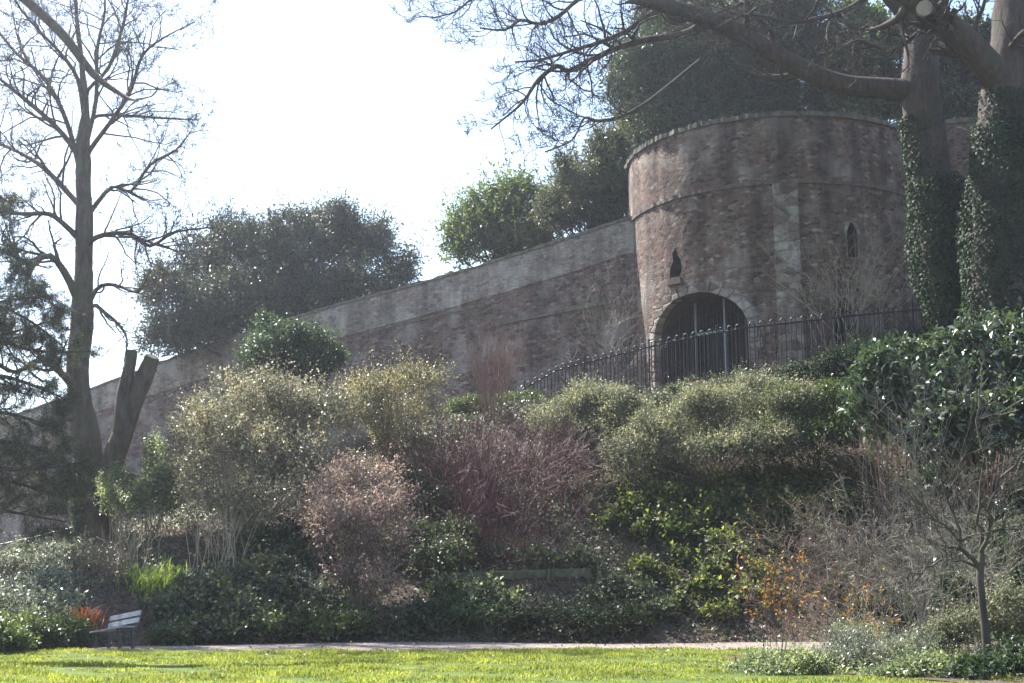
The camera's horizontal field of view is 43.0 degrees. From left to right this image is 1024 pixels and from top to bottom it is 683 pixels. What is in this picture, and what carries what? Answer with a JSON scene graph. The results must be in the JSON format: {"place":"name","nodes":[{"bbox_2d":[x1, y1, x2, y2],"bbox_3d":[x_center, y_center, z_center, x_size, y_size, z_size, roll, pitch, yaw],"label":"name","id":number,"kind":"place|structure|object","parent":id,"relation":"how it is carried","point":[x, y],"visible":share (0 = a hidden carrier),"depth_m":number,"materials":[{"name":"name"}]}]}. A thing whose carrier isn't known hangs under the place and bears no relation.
{"place":"outdoors","nodes":[
{"label":"outdoors","id":0,"kind":"place"},
{"bbox_2d":[0,0,993,412],"label":"sky","id":1,"kind":"structure","parent":0,"point":[335,92],"materials":[{"name":"white"}]},
{"bbox_2d":[0,645,1023,682],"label":"lawn","id":2,"kind":"structure","parent":0,"point":[294,679],"depth_m":22.97,"materials":[{"name":"green plant"}]},
{"bbox_2d":[720,650,1023,682],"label":"planting bed","id":3,"kind":"object","parent":2,"relation":"on","point":[958,679],"visible":0.16,"depth_m":20.76,"materials":[{"name":"soil"}]},
{"bbox_2d":[733,527,816,653],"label":"orange shrub","id":4,"kind":"object","parent":3,"relation":"on","point":[774,591],"visible":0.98,"depth_m":26.98,"materials":[{"name":"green plant"}]},
{"bbox_2d":[779,565,902,650],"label":"orange shrub","id":5,"kind":"object","parent":3,"relation":"on","point":[824,606],"visible":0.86,"depth_m":24.98,"materials":[{"name":"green plant"}]},
{"bbox_2d":[802,603,937,671],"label":"silver bush","id":6,"kind":"object","parent":3,"relation":"on","point":[857,643],"visible":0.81,"depth_m":22.80,"materials":[{"name":"green plant"}]},
{"bbox_2d":[842,635,976,677],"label":"bush","id":7,"kind":"object","parent":3,"relation":"on","point":[908,667],"visible":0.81,"depth_m":21.37,"materials":[{"name":"green plant"}]},
{"bbox_2d":[867,340,1023,654],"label":"young tree","id":8,"kind":"object","parent":3,"relation":"on","point":[979,564],"visible":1,"depth_m":22.24,"materials":[{"name":"brown plant"}]},
{"bbox_2d":[895,564,1023,660],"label":"bush","id":9,"kind":"object","parent":3,"relation":"on","point":[952,629],"visible":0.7,"depth_m":24.75,"materials":[{"name":"green plant"}]},
{"bbox_2d":[923,505,1023,650],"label":"bush","id":10,"kind":"object","parent":3,"relation":"on","point":[1016,575],"visible":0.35,"depth_m":29.09,"materials":[{"name":"green plant"}]},
{"bbox_2d":[925,625,1023,679],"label":"bush","id":11,"kind":"object","parent":3,"relation":"on","point":[979,665],"visible":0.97,"depth_m":21.02,"materials":[{"name":"green plant"}]},
{"bbox_2d":[0,336,1023,682],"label":"ground","id":12,"kind":"structure","parent":0,"point":[658,633],"depth_m":37.68,"materials":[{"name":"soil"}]},
{"bbox_2d":[0,524,69,554],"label":"grey railing","id":13,"kind":"object","parent":12,"relation":"on","point":[20,540],"visible":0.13,"depth_m":47.50,"materials":[{"name":"grey metal"}]},
{"bbox_2d":[0,549,93,622],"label":"trailing shrub","id":14,"kind":"object","parent":12,"relation":"on","point":[31,585],"visible":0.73,"depth_m":32.72,"materials":[{"name":"green plant"}]},
{"bbox_2d":[0,597,106,652],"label":"bush","id":15,"kind":"object","parent":12,"relation":"on","point":[18,633],"visible":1,"depth_m":30.14,"materials":[{"name":"green plant"}]},
{"bbox_2d":[0,523,119,575],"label":"ivy mound","id":16,"kind":"object","parent":12,"relation":"on","point":[17,554],"visible":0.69,"depth_m":37.81,"materials":[{"name":"green plant"}]},
{"bbox_2d":[0,0,137,559],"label":"cedar","id":17,"kind":"object","parent":12,"relation":"on","point":[38,336],"visible":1,"depth_m":38.22,"materials":[{"name":"green plant"}]},
{"bbox_2d":[58,603,121,635],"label":"rust fern","id":18,"kind":"object","parent":12,"relation":"on","point":[93,615],"visible":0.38,"depth_m":32.16,"materials":[{"name":"orange plant"}]},
{"bbox_2d":[45,525,147,589],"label":"twig shrub","id":19,"kind":"object","parent":12,"relation":"on","point":[105,555],"visible":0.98,"depth_m":36.28,"materials":[{"name":"plant"}]},
{"bbox_2d":[0,0,245,553],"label":"bare tree","id":20,"kind":"object","parent":12,"relation":"on","point":[132,392],"visible":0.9,"depth_m":43.77,"materials":[{"name":"brown plant"}]},
{"bbox_2d":[59,457,100,554],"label":"ivy","id":21,"kind":"object","parent":20,"relation":"attached to","point":[76,515],"visible":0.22,"depth_m":41.93,"materials":[{"name":"green plant"}]},
{"bbox_2d":[92,457,154,548],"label":"variegated shrub","id":22,"kind":"object","parent":12,"relation":"on","point":[112,495],"visible":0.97,"depth_m":39.70,"materials":[{"name":"green plant"}]},
{"bbox_2d":[92,515,166,571],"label":"twig shrub","id":23,"kind":"object","parent":12,"relation":"on","point":[123,544],"visible":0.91,"depth_m":37.67,"materials":[{"name":"plant"}]},
{"bbox_2d":[117,421,189,537],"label":"variegated shrub","id":24,"kind":"object","parent":12,"relation":"on","point":[164,495],"visible":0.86,"depth_m":40.57,"materials":[{"name":"green plant"}]},
{"bbox_2d":[115,549,201,599],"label":"iris clump","id":25,"kind":"object","parent":12,"relation":"on","point":[146,583],"visible":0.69,"depth_m":36.03,"materials":[{"name":"green plant"}]},
{"bbox_2d":[130,535,309,643],"bbox_3d":[-7.485,6.622,34.898,3.431,2.934,5.199,-6,-12,28],"label":"ivy mound","id":26,"kind":"object","parent":12,"relation":"on","point":[257,578],"visible":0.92,"depth_m":34.47,"materials":[{"name":"green plant"}]},
{"bbox_2d":[180,479,263,577],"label":"stem clump","id":27,"kind":"object","parent":12,"relation":"on","point":[223,539],"visible":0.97,"depth_m":37.83,"materials":[{"name":"plant"}]},
{"bbox_2d":[138,590,383,645],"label":"bush","id":28,"kind":"object","parent":12,"relation":"on","point":[287,626],"visible":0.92,"depth_m":33.38,"materials":[{"name":"green plant"}]},
{"bbox_2d":[138,341,392,541],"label":"olive shrub","id":29,"kind":"object","parent":12,"relation":"on","point":[203,421],"visible":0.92,"depth_m":40.40,"materials":[{"name":"green plant"}]},
{"bbox_2d":[231,507,325,566],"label":"dark bush","id":30,"kind":"object","parent":12,"relation":"on","point":[281,536],"visible":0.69,"depth_m":38.16,"materials":[{"name":"green plant"}]},
{"bbox_2d":[232,299,356,454],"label":"evergreen bush","id":31,"kind":"object","parent":12,"relation":"on","point":[319,346],"visible":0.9,"depth_m":48.77,"materials":[{"name":"green plant"}]},
{"bbox_2d":[0,216,636,553],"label":"stone wall","id":32,"kind":"structure","parent":12,"relation":"on","point":[527,288],"depth_m":61.42,"materials":[{"name":"grey stone"}]},
{"bbox_2d":[280,551,376,608],"bbox_3d":[-5.603,6.676,36.338,3.976,1.746,1.794,-5,-12,26],"label":"ivy mound","id":33,"kind":"object","parent":12,"relation":"on","point":[307,577],"visible":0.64,"depth_m":35.89,"materials":[{"name":"green plant"}]},
{"bbox_2d":[281,435,436,612],"bbox_3d":[-4.194,4.914,35.873,4.234,5.103,5.141,0,-10,0],"label":"pink shrub","id":34,"kind":"object","parent":12,"relation":"on","point":[326,488],"visible":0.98,"depth_m":35.42,"materials":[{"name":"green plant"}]},
{"bbox_2d":[313,335,474,472],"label":"spindly shrub","id":35,"kind":"object","parent":12,"relation":"on","point":[380,431],"visible":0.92,"depth_m":43.05,"materials":[{"name":"plant"}]},
{"bbox_2d":[379,421,483,584],"bbox_3d":[-2.501,4.832,40.320,3.372,5.626,8.039,0,-10,0],"label":"ivy mound","id":36,"kind":"object","parent":12,"relation":"on","point":[434,543],"visible":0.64,"depth_m":38.01,"materials":[{"name":"green plant"}]},
{"bbox_2d":[381,578,505,637],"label":"bush","id":37,"kind":"object","parent":12,"relation":"on","point":[466,612],"visible":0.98,"depth_m":34.05,"materials":[{"name":"green plant"}]},
{"bbox_2d":[396,391,513,516],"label":"twig shrub","id":38,"kind":"object","parent":12,"relation":"on","point":[438,432],"visible":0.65,"depth_m":40.67,"materials":[{"name":"brown plant"}]},
{"bbox_2d":[415,558,527,604],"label":"bramble","id":39,"kind":"object","parent":12,"relation":"on","point":[431,585],"visible":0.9,"depth_m":35.80,"materials":[{"name":"green plant"}]},
{"bbox_2d":[438,385,547,419],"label":"clipped hedge","id":40,"kind":"object","parent":12,"relation":"on","point":[467,403],"visible":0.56,"depth_m":47.87,"materials":[{"name":"green plant"}]},
{"bbox_2d":[461,319,533,423],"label":"stem clump","id":41,"kind":"object","parent":12,"relation":"on","point":[493,372],"visible":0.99,"depth_m":46.22,"materials":[{"name":"brown plant"}]},
{"bbox_2d":[370,385,630,581],"bbox_3d":[-0.527,4.244,38.408,7.536,6.248,7.527,8,-13,-38],"label":"twig shrub","id":42,"kind":"object","parent":12,"relation":"on","point":[510,479],"visible":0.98,"depth_m":38.15,"materials":[{"name":"brown plant"}]},
{"bbox_2d":[0,322,1003,645],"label":"dead stalks","id":43,"kind":"object","parent":12,"relation":"on","point":[698,380],"visible":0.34,"depth_m":37.82,"materials":[{"name":"brown plant"}]},
{"bbox_2d":[0,328,1023,646],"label":"ivy ground cover","id":44,"kind":"object","parent":12,"relation":"on","point":[328,554],"visible":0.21,"depth_m":37.85,"materials":[{"name":"green plant"}]},
{"bbox_2d":[440,568,591,583],"bbox_3d":[0.107,6.588,36.396,4.265,0.505,0.136,0,-10,2],"label":"retaining board","id":45,"kind":"object","parent":12,"relation":"on","point":[554,573],"visible":0.71,"depth_m":36.40,"materials":[{"name":"brown wood"}]},
{"bbox_2d":[429,537,605,573],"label":"bramble","id":46,"kind":"object","parent":12,"relation":"on","point":[583,560],"visible":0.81,"depth_m":37.23,"materials":[{"name":"green plant"}]},
{"bbox_2d":[492,408,642,517],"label":"twig shrub","id":47,"kind":"object","parent":12,"relation":"on","point":[583,476],"visible":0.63,"depth_m":40.19,"materials":[{"name":"brown plant"}]},
{"bbox_2d":[480,586,658,640],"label":"bush","id":48,"kind":"object","parent":12,"relation":"on","point":[594,619],"visible":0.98,"depth_m":33.95,"materials":[{"name":"green plant"}]},
{"bbox_2d":[522,370,660,447],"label":"mounded bush","id":49,"kind":"object","parent":12,"relation":"on","point":[610,399],"visible":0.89,"depth_m":42.88,"materials":[{"name":"green plant"}]},
{"bbox_2d":[565,448,632,515],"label":"bush","id":50,"kind":"object","parent":12,"relation":"on","point":[601,484],"visible":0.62,"depth_m":40.38,"materials":[{"name":"green plant"}]},
{"bbox_2d":[547,259,666,383],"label":"twig shrub","id":51,"kind":"object","parent":12,"relation":"on","point":[606,333],"visible":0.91,"depth_m":51.37,"materials":[{"name":"brown plant"}]},
{"bbox_2d":[574,559,685,618],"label":"bramble","id":52,"kind":"object","parent":12,"relation":"on","point":[644,590],"visible":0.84,"depth_m":35.18,"materials":[{"name":"green plant"}]},
{"bbox_2d":[523,324,743,399],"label":"iron railing","id":53,"kind":"object","parent":12,"relation":"on","point":[641,349],"visible":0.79,"depth_m":49.05,"materials":[{"name":"black metal"}]},
{"bbox_2d":[585,466,726,549],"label":"yellow leaf shrub","id":54,"kind":"object","parent":12,"relation":"on","point":[680,497],"visible":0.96,"depth_m":38.77,"materials":[{"name":"plant"}]},
{"bbox_2d":[384,0,969,363],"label":"bare tree","id":55,"kind":"object","parent":12,"relation":"on","point":[921,91],"visible":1,"depth_m":45.12,"materials":[{"name":"brown plant"}]},
{"bbox_2d":[897,108,971,361],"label":"ivy","id":56,"kind":"object","parent":55,"relation":"attached to","point":[912,227],"visible":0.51,"depth_m":45.09,"materials":[{"name":"green plant"}]},
{"bbox_2d":[644,360,763,412],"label":"dark bush","id":57,"kind":"object","parent":12,"relation":"on","point":[674,389],"visible":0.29,"depth_m":44.27,"materials":[{"name":"green plant"}]},
{"bbox_2d":[621,516,788,622],"bbox_3d":[5.559,6.330,36.294,4.942,3.016,3.792,0,-10,0],"label":"yellow leaf shrub","id":58,"kind":"object","parent":12,"relation":"on","point":[702,585],"visible":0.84,"depth_m":36.39,"materials":[{"name":"plant"}]},
{"bbox_2d":[588,357,840,488],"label":"mounded bush","id":59,"kind":"object","parent":12,"relation":"on","point":[703,405],"visible":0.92,"depth_m":40.56,"materials":[{"name":"green plant"}]},
{"bbox_2d":[624,109,924,395],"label":"castle tower","id":60,"kind":"structure","parent":12,"relation":"on","point":[710,201],"depth_m":52.22,"materials":[{"name":"stone"}]},
{"bbox_2d":[690,454,864,537],"bbox_3d":[7.956,4.677,39.261,5.300,2.899,3.456,0,-10,0],"label":"bush","id":61,"kind":"object","parent":12,"relation":"on","point":[738,502],"visible":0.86,"depth_m":39.05,"materials":[{"name":"green plant"}]},
{"bbox_2d":[708,635,856,675],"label":"bush","id":62,"kind":"object","parent":12,"relation":"on","point":[762,662],"visible":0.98,"depth_m":22.28,"materials":[{"name":"green plant"}]},
{"bbox_2d":[779,516,802,541],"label":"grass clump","id":63,"kind":"object","parent":12,"relation":"on","point":[790,533],"visible":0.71,"depth_m":38.12,"materials":[{"name":"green plant"}]},
{"bbox_2d":[742,365,862,478],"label":"dark bush","id":64,"kind":"object","parent":12,"relation":"on","point":[829,428],"visible":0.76,"depth_m":40.26,"materials":[{"name":"green plant"}]},
{"bbox_2d":[744,302,921,373],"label":"iron railing","id":65,"kind":"object","parent":12,"relation":"on","point":[834,318],"visible":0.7,"depth_m":47.92,"materials":[{"name":"black metal"}]},
{"bbox_2d":[742,320,925,393],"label":"dark bush","id":66,"kind":"object","parent":12,"relation":"on","point":[842,355],"visible":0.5,"depth_m":45.13,"materials":[{"name":"green plant"}]},
{"bbox_2d":[754,202,920,358],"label":"twig shrub","id":67,"kind":"object","parent":12,"relation":"on","point":[853,297],"visible":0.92,"depth_m":49.73,"materials":[{"name":"pale brown twig"}]},
{"bbox_2d":[723,465,964,643],"bbox_3d":[8.356,5.595,33.823,6.208,4.467,7.508,0,-10,0],"label":"twig shrub","id":68,"kind":"object","parent":12,"relation":"on","point":[863,560],"visible":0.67,"depth_m":32.84,"materials":[{"name":"brown plant"}]},
{"bbox_2d":[814,621,898,643],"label":"grass clump","id":69,"kind":"object","parent":12,"relation":"on","point":[859,628],"visible":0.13,"depth_m":32.63,"materials":[{"name":"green plant"}]},
{"bbox_2d":[711,471,1023,649],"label":"twig shrub","id":70,"kind":"object","parent":12,"relation":"on","point":[872,546],"visible":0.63,"depth_m":31.21,"materials":[{"name":"brown plant"}]},
{"bbox_2d":[793,523,947,623],"bbox_3d":[10.045,6.352,35.942,4.482,2.794,3.183,-3,-11,15],"label":"bush","id":71,"kind":"object","parent":12,"relation":"on","point":[855,589],"visible":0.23,"depth_m":35.56,"materials":[{"name":"green plant"}]},
{"bbox_2d":[810,329,933,539],"bbox_3d":[11.076,2.601,38.313,3.638,6.462,2.694,6,-12,-28],"label":"laurel shrub","id":72,"kind":"object","parent":12,"relation":"on","point":[875,356],"visible":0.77,"depth_m":38.06,"materials":[{"name":"green plant"}]},
{"bbox_2d":[795,0,1023,422],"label":"bare tree","id":73,"kind":"object","parent":12,"relation":"on","point":[996,62],"visible":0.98,"depth_m":43.30,"materials":[{"name":"brown plant"}]},
{"bbox_2d":[954,85,1023,329],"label":"ivy","id":74,"kind":"object","parent":73,"relation":"attached to","point":[967,276],"visible":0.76,"depth_m":42.81,"materials":[{"name":"green plant"}]},
{"bbox_2d":[853,499,969,656],"bbox_3d":[7.003,4.294,23.069,1.986,3.122,1.524,7,-13,-34],"label":"twig shrub","id":75,"kind":"object","parent":12,"relation":"on","point":[921,602],"visible":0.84,"depth_m":22.96,"materials":[{"name":"brown plant"}]},
{"bbox_2d":[825,343,1023,641],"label":"twig shrub","id":76,"kind":"object","parent":12,"relation":"on","point":[898,430],"visible":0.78,"depth_m":34.44,"materials":[{"name":"brown plant"}]},
{"bbox_2d":[855,295,1023,532],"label":"laurel shrub","id":77,"kind":"object","parent":12,"relation":"on","point":[1002,337],"visible":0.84,"depth_m":37.63,"materials":[{"name":"green plant"}]},
{"bbox_2d":[924,117,977,319],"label":"stone wall","id":78,"kind":"structure","parent":12,"relation":"on","point":[958,133],"depth_m":54.67,"materials":[{"name":"grey stone"}]},
{"bbox_2d":[899,428,1023,564],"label":"young tree","id":79,"kind":"object","parent":12,"relation":"on","point":[975,463],"visible":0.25,"depth_m":39.08,"materials":[{"name":"green plant"}]},
{"bbox_2d":[900,476,1023,654],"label":"twig shrub","id":80,"kind":"object","parent":12,"relation":"on","point":[987,563],"visible":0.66,"depth_m":28.09,"materials":[{"name":"brown plant"}]},
{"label":"castle mound","id":81,"kind":"structure","parent":12,"relation":"on","visible":0},
{"bbox_2d":[114,180,436,369],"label":"evergreen tree","id":82,"kind":"object","parent":81,"relation":"on","point":[292,277],"visible":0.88,"depth_m":70.77,"materials":[{"name":"green plant"}]},
{"bbox_2d":[418,147,578,274],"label":"evergreen tree","id":83,"kind":"object","parent":81,"relation":"on","point":[498,225],"visible":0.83,"depth_m":65.99,"materials":[{"name":"green plant"}]},
{"bbox_2d":[516,94,641,237],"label":"conifer","id":84,"kind":"object","parent":81,"relation":"on","point":[596,194],"visible":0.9,"depth_m":61.35,"materials":[{"name":"green plant"}]},
{"bbox_2d":[70,641,992,650],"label":"path","id":85,"kind":"structure","parent":0,"point":[458,646],"depth_m":31.78,"materials":[{"name":"beige concrete"}]},
{"bbox_2d":[89,610,141,649],"bbox_3d":[-9.288,6.849,30.503,1.400,0.958,0.610,-19,-20,41],"label":"park bench","id":86,"kind":"object","parent":85,"relation":"on","point":[118,626],"visible":0.94,"depth_m":30.54,"materials":[{"name":"white wood"}]},
{"bbox_2d":[588,0,863,157],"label":"evergreen tree","id":87,"kind":"object","parent":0,"point":[702,91],"visible":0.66,"depth_m":65.95,"materials":[{"name":"green plant"}]},
{"label":"castle yard","id":88,"kind":"structure","parent":0,"visible":0},
{"bbox_2d":[813,0,904,124],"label":"evergreen tree","id":89,"kind":"object","parent":88,"relation":"on","point":[886,110],"visible":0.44,"depth_m":64.08,"materials":[{"name":"green plant"}]},
{"bbox_2d":[938,0,992,118],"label":"evergreen tree","id":90,"kind":"object","parent":88,"relation":"on","point":[960,84],"visible":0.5,"depth_m":62.88,"materials":[{"name":"green plant"}]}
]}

